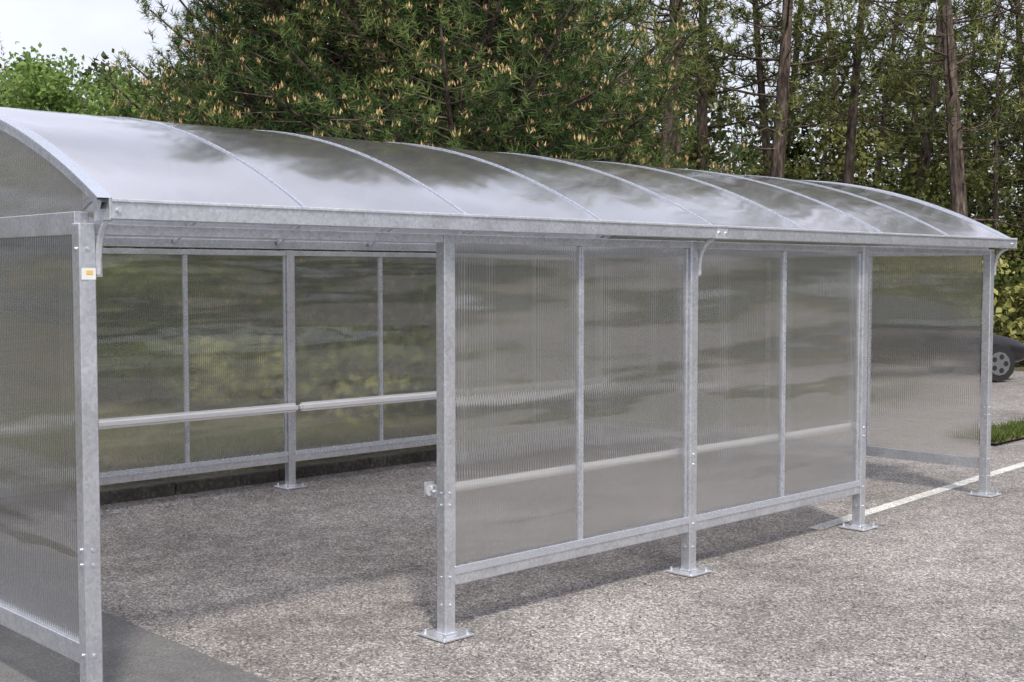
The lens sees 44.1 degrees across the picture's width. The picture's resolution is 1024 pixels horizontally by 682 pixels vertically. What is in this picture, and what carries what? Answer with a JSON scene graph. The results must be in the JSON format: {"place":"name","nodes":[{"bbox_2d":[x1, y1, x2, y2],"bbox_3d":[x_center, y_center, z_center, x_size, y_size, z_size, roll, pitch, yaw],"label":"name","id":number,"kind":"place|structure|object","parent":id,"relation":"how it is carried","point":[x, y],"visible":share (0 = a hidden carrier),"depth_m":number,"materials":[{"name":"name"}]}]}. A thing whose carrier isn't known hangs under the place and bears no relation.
{"place":"outdoors","nodes":[
{"label":"outdoors","id":0,"kind":"place"},
{"bbox_2d":[0,122,106,209],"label":"roof rafter","id":1,"kind":"object","parent":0,"point":[101,204],"visible":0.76,"depth_m":5.09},
{"bbox_2d":[0,611,270,681],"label":"pavement","id":2,"kind":"structure","parent":0,"point":[133,652],"depth_m":5.88,"materials":[{"name":"concrete"}]},
{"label":"base plate front","id":3,"kind":"object","parent":2,"relation":"on","visible":0},
{"bbox_2d":[72,223,102,681],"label":"post front","id":4,"kind":"object","parent":3,"relation":"on","point":[87,450],"visible":1,"depth_m":4.94,"materials":[{"name":"metal"}]},
{"bbox_2d":[0,603,79,662],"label":"end bottom rail","id":5,"kind":"object","parent":4,"relation":"attached to","point":[50,637],"visible":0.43,"depth_m":5.29,"materials":[{"name":"metal"}]},
{"bbox_2d":[0,235,78,638],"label":"end sheet","id":6,"kind":"object","parent":5,"relation":"attached to","point":[38,542],"visible":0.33,"depth_m":5.28,"materials":[{"name":"plastic"}]},
{"bbox_2d":[0,211,88,238],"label":"end beam","id":7,"kind":"structure","parent":4,"relation":"attached to","point":[45,225],"depth_m":5.12,"materials":[{"name":"metal"}]},
{"bbox_2d":[0,130,82,216],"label":"gable sheet","id":8,"kind":"object","parent":7,"relation":"on","point":[32,182],"visible":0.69,"depth_m":5.25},
{"bbox_2d":[0,107,302,206],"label":"roof sheet","id":9,"kind":"object","parent":7,"relation":"on","point":[121,158],"visible":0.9,"depth_m":5.44,"materials":[{"name":"plastic"}]},
{"bbox_2d":[0,114,112,199],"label":"roof cap strip","id":10,"kind":"object","parent":9,"relation":"on","point":[90,184],"visible":1,"depth_m":5.03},
{"bbox_2d":[106,116,306,206],"bbox_3d":[-2.471,-0.947,7.067,0.016,0.580,4.583,-3,4,-44],"label":"roof cap strip","id":11,"kind":"object","parent":9,"relation":"on","point":[271,180],"visible":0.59,"depth_m":5.81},
{"bbox_2d":[95,224,442,242],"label":"eaves beam front","id":12,"kind":"structure","parent":4,"relation":"attached to","point":[179,231],"depth_m":5.45,"materials":[{"name":"metal"}]},
{"bbox_2d":[100,444,436,488],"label":"soil bank","id":13,"kind":"structure","parent":0,"point":[232,470],"depth_m":11.07,"materials":[{"name":"soil"}]},
{"bbox_2d":[0,60,113,247],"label":"broadleaf tree","id":14,"kind":"object","parent":13,"relation":"on","point":[40,93],"visible":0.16,"depth_m":22.60,"materials":[{"name":"green plant"}]},
{"bbox_2d":[0,41,117,247],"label":"broadleaf tree","id":15,"kind":"object","parent":13,"relation":"on","point":[19,65],"visible":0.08,"depth_m":24.60,"materials":[{"name":"green plant"}]},
{"bbox_2d":[89,77,160,248],"bbox_3d":[-7.121,-2.064,23.370,2.819,5.419,2.761,-1,3,-22],"label":"broadleaf tree","id":16,"kind":"object","parent":13,"relation":"on","point":[109,109],"visible":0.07,"depth_m":22.90,"materials":[{"name":"green plant"}]},
{"bbox_2d":[82,118,463,213],"bbox_3d":[-2.137,-0.960,7.389,0.938,0.576,4.578,-3,4,-44],"label":"roof sheet","id":17,"kind":"object","parent":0,"point":[308,171],"visible":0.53,"depth_m":6.08,"materials":[{"name":"plastic"}]},
{"bbox_2d":[84,132,598,238],"bbox_3d":[-1.452,-0.995,8.047,0.978,0.576,4.578,-3,4,-44],"label":"roof sheet","id":18,"kind":"object","parent":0,"point":[468,184],"visible":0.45,"depth_m":6.77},
{"bbox_2d":[181,144,709,240],"bbox_3d":[-0.754,-1.030,8.718,0.978,0.576,4.578,-3,4,-44],"label":"roof sheet","id":19,"kind":"object","parent":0,"point":[602,196],"visible":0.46,"depth_m":7.46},
{"bbox_2d":[0,0,1023,221],"label":"sky","id":20,"kind":"structure","parent":0,"point":[87,28],"materials":[{"name":"white"}]},
{"bbox_2d":[285,154,801,242],"bbox_3d":[-0.055,-1.065,9.390,0.978,0.576,4.578,-3,4,-44],"label":"roof sheet","id":21,"kind":"object","parent":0,"point":[713,205],"visible":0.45,"depth_m":8.14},
{"bbox_2d":[100,371,1023,681],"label":"car park asphalt","id":22,"kind":"object","parent":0,"point":[230,601],"depth_m":7.20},
{"bbox_2d":[274,484,306,489],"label":"base plate back","id":23,"kind":"object","parent":22,"relation":"on","point":[282,486],"visible":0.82,"depth_m":10.66,"materials":[{"name":"metal"}]},
{"bbox_2d":[285,251,295,484],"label":"post back","id":24,"kind":"object","parent":23,"relation":"on","point":[290,472],"visible":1,"depth_m":10.63,"materials":[{"name":"metal"}]},
{"bbox_2d":[100,456,287,484],"bbox_3d":[-2.577,1.017,10.023,1.871,0.085,0.044,-3,4,-44],"label":"bottom rail back","id":25,"kind":"object","parent":24,"relation":"attached to","point":[176,472],"visible":0.58,"depth_m":10.02,"materials":[{"name":"metal"}]},
{"bbox_2d":[96,254,184,472],"bbox_3d":[-2.912,0.162,9.654,0.904,1.669,0.001,-3,4,-44],"label":"sheet back","id":26,"kind":"object","parent":25,"relation":"on","point":[140,339],"visible":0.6,"depth_m":9.71,"materials":[{"name":"plastic"}]},
{"bbox_2d":[182,255,189,462],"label":"mullion back","id":27,"kind":"object","parent":25,"relation":"on","point":[185,374],"visible":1,"depth_m":9.96,"materials":[{"name":"metal"}]},
{"bbox_2d":[99,451,288,477],"bbox_3d":[-2.558,0.984,10.002,1.869,0.042,0.008,-3,4,-44],"label":"bottom rail","id":28,"kind":"object","parent":25,"relation":"attached to","point":[186,465],"visible":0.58,"depth_m":10.01,"materials":[{"name":"metal"}]},
{"bbox_2d":[187,255,284,461],"bbox_3d":[-2.241,0.128,10.299,0.904,1.669,0.001,-3,4,-44],"label":"sheet back","id":29,"kind":"object","parent":25,"relation":"on","point":[236,331],"visible":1,"depth_m":10.29,"materials":[{"name":"plastic"}]},
{"bbox_2d":[283,256,286,451],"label":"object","id":30,"kind":"object","parent":25,"relation":"on","point":[284,318],"visible":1,"depth_m":10.60,"materials":[{"name":"metal"}]},
{"bbox_2d":[102,248,286,255],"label":"eaves beam back","id":31,"kind":"structure","parent":24,"relation":"attached to","point":[189,252],"depth_m":9.95,"materials":[{"name":"metal"}]},
{"bbox_2d":[95,245,435,251],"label":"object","id":32,"kind":"structure","parent":24,"relation":"on","point":[261,248],"depth_m":10.45,"materials":[{"name":"metal"}]},
{"bbox_2d":[95,237,435,251],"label":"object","id":33,"kind":"object","parent":32,"relation":"on","point":[232,243],"visible":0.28,"depth_m":10.60,"materials":[{"name":"metal"}]},
{"bbox_2d":[294,251,435,257],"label":"eaves beam back","id":34,"kind":"structure","parent":24,"relation":"attached to","point":[359,254],"depth_m":11.11,"materials":[{"name":"metal"}]},
{"bbox_2d":[296,439,436,461],"bbox_3d":[-1.179,0.946,11.365,1.871,0.085,0.044,-3,4,-44],"label":"bottom rail back","id":35,"kind":"object","parent":24,"relation":"attached to","point":[320,455],"visible":0.58,"depth_m":11.21,"materials":[{"name":"metal"}]},
{"bbox_2d":[294,256,378,449],"bbox_3d":[-1.515,0.091,10.997,0.904,1.669,0.001,-3,4,-44],"label":"sheet back","id":36,"kind":"object","parent":35,"relation":"on","point":[336,327],"visible":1,"depth_m":10.98,"materials":[{"name":"plastic"}]},
{"bbox_2d":[295,434,436,454],"bbox_3d":[-1.161,0.914,11.345,1.869,0.042,0.008,-3,4,-44],"label":"bottom rail","id":37,"kind":"object","parent":35,"relation":"attached to","point":[358,445],"visible":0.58,"depth_m":11.20,"materials":[{"name":"metal"}]},
{"bbox_2d":[378,257,382,440],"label":"mullion back","id":38,"kind":"object","parent":35,"relation":"on","point":[379,293],"visible":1,"depth_m":11.30,"materials":[{"name":"metal"}]},
{"bbox_2d":[382,257,436,439],"bbox_3d":[-0.844,0.057,11.642,0.904,1.669,0.001,-3,4,-44],"label":"sheet back","id":39,"kind":"object","parent":35,"relation":"on","point":[409,324],"visible":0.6,"depth_m":11.55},
{"bbox_3d":[-1.832,0.562,10.624,0.040,0.040,0.066,-3,4,-44],"label":"back bar bracket","id":40,"kind":"object","parent":24,"relation":"attached to","visible":0},
{"bbox_2d":[298,391,436,410],"bbox_3d":[-1.095,0.517,11.254,1.915,0.073,0.075,-3,4,-44],"label":"lean bar back","id":41,"kind":"object","parent":40,"relation":"attached to","point":[357,401],"visible":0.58,"depth_m":11.05,"materials":[{"name":"metal"}]},
{"bbox_2d":[418,628,473,642],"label":"base plate front","id":42,"kind":"object","parent":22,"relation":"on","point":[432,634],"visible":0.8,"depth_m":6.26,"materials":[{"name":"metal"}]},
{"bbox_2d":[436,233,454,633],"bbox_3d":[-0.328,0.466,6.254,0.068,1.988,0.068,-3,4,-44],"label":"post front","id":43,"kind":"object","parent":42,"relation":"on","point":[445,355],"visible":0.9,"depth_m":6.23,"materials":[{"name":"metal"}]},
{"bbox_2d":[455,524,687,584],"bbox_3d":[0.370,1.143,6.963,1.871,0.085,0.044,-3,4,-44],"label":"bottom rail front","id":44,"kind":"object","parent":43,"relation":"attached to","point":[470,576],"visible":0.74,"depth_m":6.86,"materials":[{"name":"metal"}]},
{"bbox_2d":[455,243,577,565],"bbox_3d":[0.035,0.305,6.595,0.904,1.634,0.001,-3,4,-44],"label":"sheet front","id":45,"kind":"object","parent":44,"relation":"on","point":[516,323],"visible":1,"depth_m":6.58,"materials":[{"name":"plastic"}]},
{"bbox_2d":[455,517,688,574],"bbox_3d":[0.389,1.110,6.942,1.869,0.042,0.008,-3,4,-44],"label":"bottom rail","id":46,"kind":"object","parent":44,"relation":"attached to","point":[487,563],"visible":1,"depth_m":6.85,"materials":[{"name":"metal"}]},
{"bbox_2d":[577,246,583,539],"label":"mullion front","id":47,"kind":"object","parent":44,"relation":"on","point":[579,397],"visible":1,"depth_m":6.90,"materials":[{"name":"metal"}]},
{"bbox_2d":[581,246,583,538],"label":"mullion cover front","id":48,"kind":"object","parent":47,"relation":"attached to","point":[582,403],"visible":1,"depth_m":6.90,"materials":[{"name":"metal"}]},
{"bbox_2d":[583,246,684,538],"bbox_3d":[0.706,0.272,7.240,0.904,1.634,0.001,-3,4,-44],"label":"sheet front","id":49,"kind":"object","parent":44,"relation":"on","point":[634,349],"visible":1,"depth_m":7.23,"materials":[{"name":"plastic"}]},
{"bbox_2d":[683,249,688,517],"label":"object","id":50,"kind":"object","parent":44,"relation":"on","point":[686,381],"visible":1,"depth_m":7.55,"materials":[{"name":"metal"}]},
{"bbox_2d":[454,234,690,247],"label":"eaves beam front","id":51,"kind":"structure","parent":43,"relation":"attached to","point":[499,239],"depth_m":6.76,"materials":[{"name":"metal"}]},
{"bbox_2d":[101,460,1022,681],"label":"fallen needles","id":52,"kind":"object","parent":22,"relation":"on","point":[348,477],"visible":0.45,"depth_m":9.31,"materials":[{"name":"brown plant"}]},
{"bbox_2d":[665,566,711,576],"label":"base plate front","id":53,"kind":"object","parent":22,"relation":"on","point":[697,572],"visible":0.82,"depth_m":7.61,"materials":[{"name":"metal"}]},
{"bbox_2d":[681,241,697,569],"bbox_3d":[1.069,0.395,7.597,0.068,1.988,0.068,-3,4,-44],"label":"post front","id":54,"kind":"object","parent":53,"relation":"on","point":[688,552],"visible":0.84,"depth_m":7.57,"materials":[{"name":"metal"}]},
{"bbox_2d":[112,219,994,247],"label":"gutter floor front","id":55,"kind":"structure","parent":54,"relation":"on","point":[501,231],"depth_m":6.30,"materials":[{"name":"metal"}]},
{"bbox_2d":[111,201,1015,247],"bbox_3d":[1.268,-0.645,7.500,7.766,0.076,0.008,-3,4,-44],"label":"gutter","id":56,"kind":"object","parent":55,"relation":"on","point":[163,212],"visible":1,"depth_m":6.13,"materials":[{"name":"metal"}]},
{"bbox_2d":[698,238,713,273],"bbox_3d":[1.153,-0.505,7.527,0.026,0.218,0.115,-3,4,-44],"label":"gutter bracket","id":57,"kind":"object","parent":54,"relation":"attached to","point":[704,246],"visible":1,"depth_m":7.54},
{"bbox_2d":[111,198,1017,239],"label":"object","id":58,"kind":"object","parent":57,"relation":"on","point":[379,211],"visible":1,"depth_m":6.14,"materials":[{"name":"metal"}]},
{"bbox_2d":[698,241,862,251],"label":"eaves beam front","id":59,"kind":"structure","parent":54,"relation":"attached to","point":[768,246],"depth_m":8.14,"materials":[{"name":"metal"}]},
{"bbox_2d":[839,523,877,530],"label":"base plate front","id":60,"kind":"object","parent":22,"relation":"on","point":[866,527],"visible":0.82,"depth_m":8.94,"materials":[{"name":"metal"}]},
{"bbox_2d":[852,246,868,525],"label":"post front","id":61,"kind":"object","parent":60,"relation":"on","point":[858,513],"visible":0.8,"depth_m":8.91,"materials":[{"name":"metal"}]},
{"bbox_2d":[696,486,858,529],"bbox_3d":[1.768,1.072,8.305,1.871,0.085,0.044,-3,4,-44],"label":"bottom rail front","id":62,"kind":"object","parent":61,"relation":"attached to","point":[722,520],"visible":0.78,"depth_m":8.22,"materials":[{"name":"metal"}]},
{"bbox_2d":[696,249,781,514],"bbox_3d":[1.432,0.235,7.938,0.904,1.634,0.001,-3,4,-44],"label":"sheet front","id":63,"kind":"object","parent":62,"relation":"on","point":[739,374],"visible":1,"depth_m":7.93,"materials":[{"name":"plastic"}]},
{"bbox_2d":[696,480,859,521],"bbox_3d":[1.786,1.040,8.285,1.869,0.042,0.008,-3,4,-44],"label":"bottom rail","id":64,"kind":"object","parent":62,"relation":"attached to","point":[755,505],"visible":1,"depth_m":8.20,"materials":[{"name":"metal"}]},
{"bbox_2d":[779,251,786,496],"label":"mullion front","id":65,"kind":"object","parent":62,"relation":"on","point":[782,377],"visible":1,"depth_m":8.24,"materials":[{"name":"metal"}]},
{"bbox_2d":[784,251,857,495],"bbox_3d":[2.103,0.201,8.583,0.904,1.634,0.001,-3,4,-44],"label":"sheet front","id":66,"kind":"object","parent":62,"relation":"on","point":[821,361],"visible":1,"depth_m":8.57,"materials":[{"name":"plastic"}]},
{"bbox_2d":[855,252,860,480],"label":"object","id":67,"kind":"object","parent":62,"relation":"on","point":[858,365],"visible":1,"depth_m":8.89,"materials":[{"name":"metal"}]},
{"bbox_2d":[808,462,1023,529],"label":"parking line","id":68,"kind":"object","parent":22,"relation":"on","point":[831,523],"visible":1,"depth_m":10.16,"materials":[{"name":"white paint"}]},
{"bbox_2d":[967,491,1000,497],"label":"base plate front","id":69,"kind":"object","parent":22,"relation":"on","point":[976,493],"visible":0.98,"depth_m":10.28,"materials":[{"name":"metal"}]},
{"bbox_2d":[979,250,994,492],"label":"post front","id":70,"kind":"object","parent":69,"relation":"on","point":[986,365],"visible":0.84,"depth_m":10.26,"materials":[{"name":"metal"}]},
{"bbox_2d":[866,446,978,467],"bbox_3d":[2.390,0.920,11.850,0.044,0.085,4.182,-3,4,-44],"label":"end bottom rail","id":71,"kind":"object","parent":70,"relation":"attached to","point":[940,458],"visible":0.42,"depth_m":10.69,"materials":[{"name":"metal"}]},
{"bbox_2d":[866,257,870,445],"bbox_3d":[3.115,0.091,11.052,0.032,1.653,0.036,-3,4,-44],"label":"end mullion","id":72,"kind":"object","parent":71,"relation":"on","point":[868,357],"visible":0.54,"depth_m":11.04,"materials":[{"name":"metal"}]},
{"bbox_2d":[868,255,982,457],"bbox_3d":[3.477,0.108,10.676,0.001,1.669,1.008,-3,4,-44],"label":"end sheet","id":73,"kind":"object","parent":71,"relation":"on","point":[925,351],"visible":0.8,"depth_m":10.66,"materials":[{"name":"plastic"}]},
{"bbox_2d":[869,245,988,256],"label":"end beam","id":74,"kind":"structure","parent":70,"relation":"attached to","point":[901,254],"depth_m":10.62,"materials":[{"name":"metal"}]},
{"bbox_2d":[607,236,910,245],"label":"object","id":75,"kind":"structure","parent":74,"relation":"on","point":[720,240],"depth_m":11.93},
{"bbox_2d":[869,246,989,254],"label":"eaves beam front","id":76,"kind":"structure","parent":70,"relation":"attached to","point":[904,250],"depth_m":9.47,"materials":[{"name":"metal"}]},
{"bbox_2d":[979,417,1023,443],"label":"grass","id":77,"kind":"structure","parent":22,"relation":"on","point":[1015,428],"depth_m":13.90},
{"bbox_2d":[980,332,1023,381],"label":"parked car","id":78,"kind":"object","parent":22,"relation":"on","point":[1008,352],"visible":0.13,"depth_m":21.14,"materials":[{"name":"black paint"}]},
{"bbox_2d":[376,163,878,244],"bbox_3d":[0.643,-1.101,10.061,0.978,0.576,4.578,-3,4,-44],"label":"roof sheet","id":79,"kind":"object","parent":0,"point":[804,212],"visible":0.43,"depth_m":8.81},
{"bbox_2d":[466,171,945,236],"bbox_3d":[1.342,-1.136,10.732,0.978,0.576,4.578,-3,4,-44],"label":"roof sheet","id":80,"kind":"object","parent":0,"point":[883,218],"visible":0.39,"depth_m":9.47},
{"bbox_2d":[535,178,1003,237],"bbox_3d":[2.040,-1.171,11.403,0.978,0.576,4.578,-3,4,-44],"label":"roof sheet","id":81,"kind":"object","parent":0,"point":[949,223],"visible":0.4,"depth_m":10.14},
{"bbox_2d":[1014,360,1023,370],"bbox_3d":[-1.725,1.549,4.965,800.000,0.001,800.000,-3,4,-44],"label":"ground","id":82,"kind":"structure","parent":0,"point":[1019,368],"depth_m":24.58,"materials":[{"name":"green plant"}]},
{"bbox_2d":[133,1,286,249],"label":"pine tree","id":83,"kind":"object","parent":82,"relation":"on","point":[165,61],"depth_m":23.25,"materials":[{"name":"green plant"}]},
{"bbox_2d":[100,447,436,504],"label":"kerb","id":84,"kind":"structure","parent":82,"relation":"on","point":[125,493],"depth_m":10.87,"materials":[{"name":"concrete"}]},
{"bbox_2d":[88,0,497,252],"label":"pine tree","id":85,"kind":"object","parent":82,"relation":"on","point":[201,111],"visible":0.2,"depth_m":15.98,"materials":[{"name":"green plant"}]},
{"bbox_2d":[145,0,507,249],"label":"pine tree","id":86,"kind":"object","parent":82,"relation":"on","point":[166,65],"depth_m":19.55,"materials":[{"name":"green plant"}]},
{"bbox_2d":[205,0,697,252],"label":"pine tree","id":87,"kind":"object","parent":82,"relation":"on","point":[467,100],"visible":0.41,"depth_m":14.96,"materials":[{"name":"green plant"}]},
{"bbox_2d":[0,21,1023,245],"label":"distant trees","id":88,"kind":"object","parent":82,"relation":"on","point":[709,108],"visible":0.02,"depth_m":66.59,"materials":[{"name":"plant"}]},
{"bbox_2d":[327,0,758,173],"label":"pine tree","id":89,"kind":"object","parent":82,"relation":"on","point":[651,103],"visible":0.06,"depth_m":18.08,"materials":[{"name":"green plant"}]},
{"bbox_2d":[105,108,1023,365],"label":"undergrowth","id":90,"kind":"object","parent":82,"relation":"on","point":[1008,312],"visible":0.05,"depth_m":33.75,"materials":[{"name":"green plant"}]},
{"bbox_2d":[590,0,734,168],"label":"pine tree","id":91,"kind":"object","parent":82,"relation":"on","point":[679,97],"visible":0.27,"depth_m":29.34,"materials":[{"name":"green plant"}]},
{"bbox_2d":[583,0,742,166],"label":"pine tree","id":92,"kind":"object","parent":82,"relation":"on","point":[676,8],"visible":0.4,"depth_m":25.08,"materials":[{"name":"green plant"}]},
{"bbox_2d":[628,0,740,162],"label":"pine tree","id":93,"kind":"object","parent":82,"relation":"on","point":[712,117],"visible":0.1,"depth_m":36.74,"materials":[{"name":"green plant"}]},
{"bbox_2d":[603,0,836,170],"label":"pine tree","id":94,"kind":"object","parent":82,"relation":"on","point":[702,126],"visible":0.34,"depth_m":32.95,"materials":[{"name":"green plant"}]},
{"bbox_2d":[684,0,854,175],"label":"pine tree","id":95,"kind":"object","parent":82,"relation":"on","point":[766,137],"visible":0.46,"depth_m":32.99,"materials":[{"name":"green plant"}]},
{"bbox_2d":[630,0,919,177],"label":"pine tree","id":96,"kind":"object","parent":82,"relation":"on","point":[780,130],"visible":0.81,"depth_m":29.59,"materials":[{"name":"green plant"}]},
{"bbox_2d":[711,0,894,171],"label":"pine tree","id":97,"kind":"object","parent":82,"relation":"on","point":[789,136],"visible":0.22,"depth_m":39.11,"materials":[{"name":"green plant"}]},
{"bbox_2d":[730,0,942,192],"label":"pine tree","id":98,"kind":"object","parent":82,"relation":"on","point":[809,140],"visible":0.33,"depth_m":36.37,"materials":[{"name":"green plant"}]},
{"bbox_2d":[751,0,927,184],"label":"pine tree","id":99,"kind":"object","parent":82,"relation":"on","point":[849,152],"visible":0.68,"depth_m":30.53,"materials":[{"name":"green plant"}]},
{"bbox_2d":[789,0,991,203],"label":"pine tree","id":100,"kind":"object","parent":82,"relation":"on","point":[880,162],"visible":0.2,"depth_m":41.43,"materials":[{"name":"green plant"}]},
{"bbox_2d":[821,0,1003,173],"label":"pine tree","id":101,"kind":"object","parent":82,"relation":"on","point":[917,90],"visible":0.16,"depth_m":42.76,"materials":[{"name":"green plant"}]},
{"bbox_2d":[814,0,1023,200],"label":"pine tree","id":102,"kind":"object","parent":82,"relation":"on","point":[925,148],"visible":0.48,"depth_m":34.47,"materials":[{"name":"green plant"}]},
{"bbox_2d":[826,0,1023,228],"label":"pine tree","id":103,"kind":"object","parent":82,"relation":"on","point":[954,129],"visible":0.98,"depth_m":27.12,"materials":[{"name":"green plant"}]},
{"bbox_2d":[894,0,1023,224],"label":"pine tree","id":104,"kind":"object","parent":82,"relation":"on","point":[917,143],"visible":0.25,"depth_m":35.30,"materials":[{"name":"green plant"}]},
{"bbox_2d":[913,0,1023,331],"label":"tree","id":105,"kind":"object","parent":82,"relation":"on","point":[995,181],"visible":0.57,"depth_m":31.08,"materials":[{"name":"green plant"}]},
{"bbox_2d":[918,0,1023,143],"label":"pine tree","id":106,"kind":"object","parent":82,"relation":"on","point":[982,109],"visible":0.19,"depth_m":37.00,"materials":[{"name":"green plant"}]},
{"bbox_2d":[926,0,1023,231],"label":"pine tree","id":107,"kind":"object","parent":82,"relation":"on","point":[969,5],"visible":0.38,"depth_m":32.61,"materials":[{"name":"green plant"}]},
{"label":"post back","id":108,"kind":"object","parent":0,"visible":0},
{"bbox_3d":[-3.229,0.633,9.281,0.040,0.040,0.066,-3,4,-44],"label":"back bar bracket","id":109,"kind":"object","parent":108,"relation":"attached to","visible":0},
{"bbox_2d":[99,403,297,428],"bbox_3d":[-2.492,0.588,9.912,1.915,0.073,0.075,-3,4,-44],"label":"lean bar back","id":110,"kind":"object","parent":109,"relation":"on","point":[118,422],"visible":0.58,"depth_m":9.89,"materials":[{"name":"metal"}]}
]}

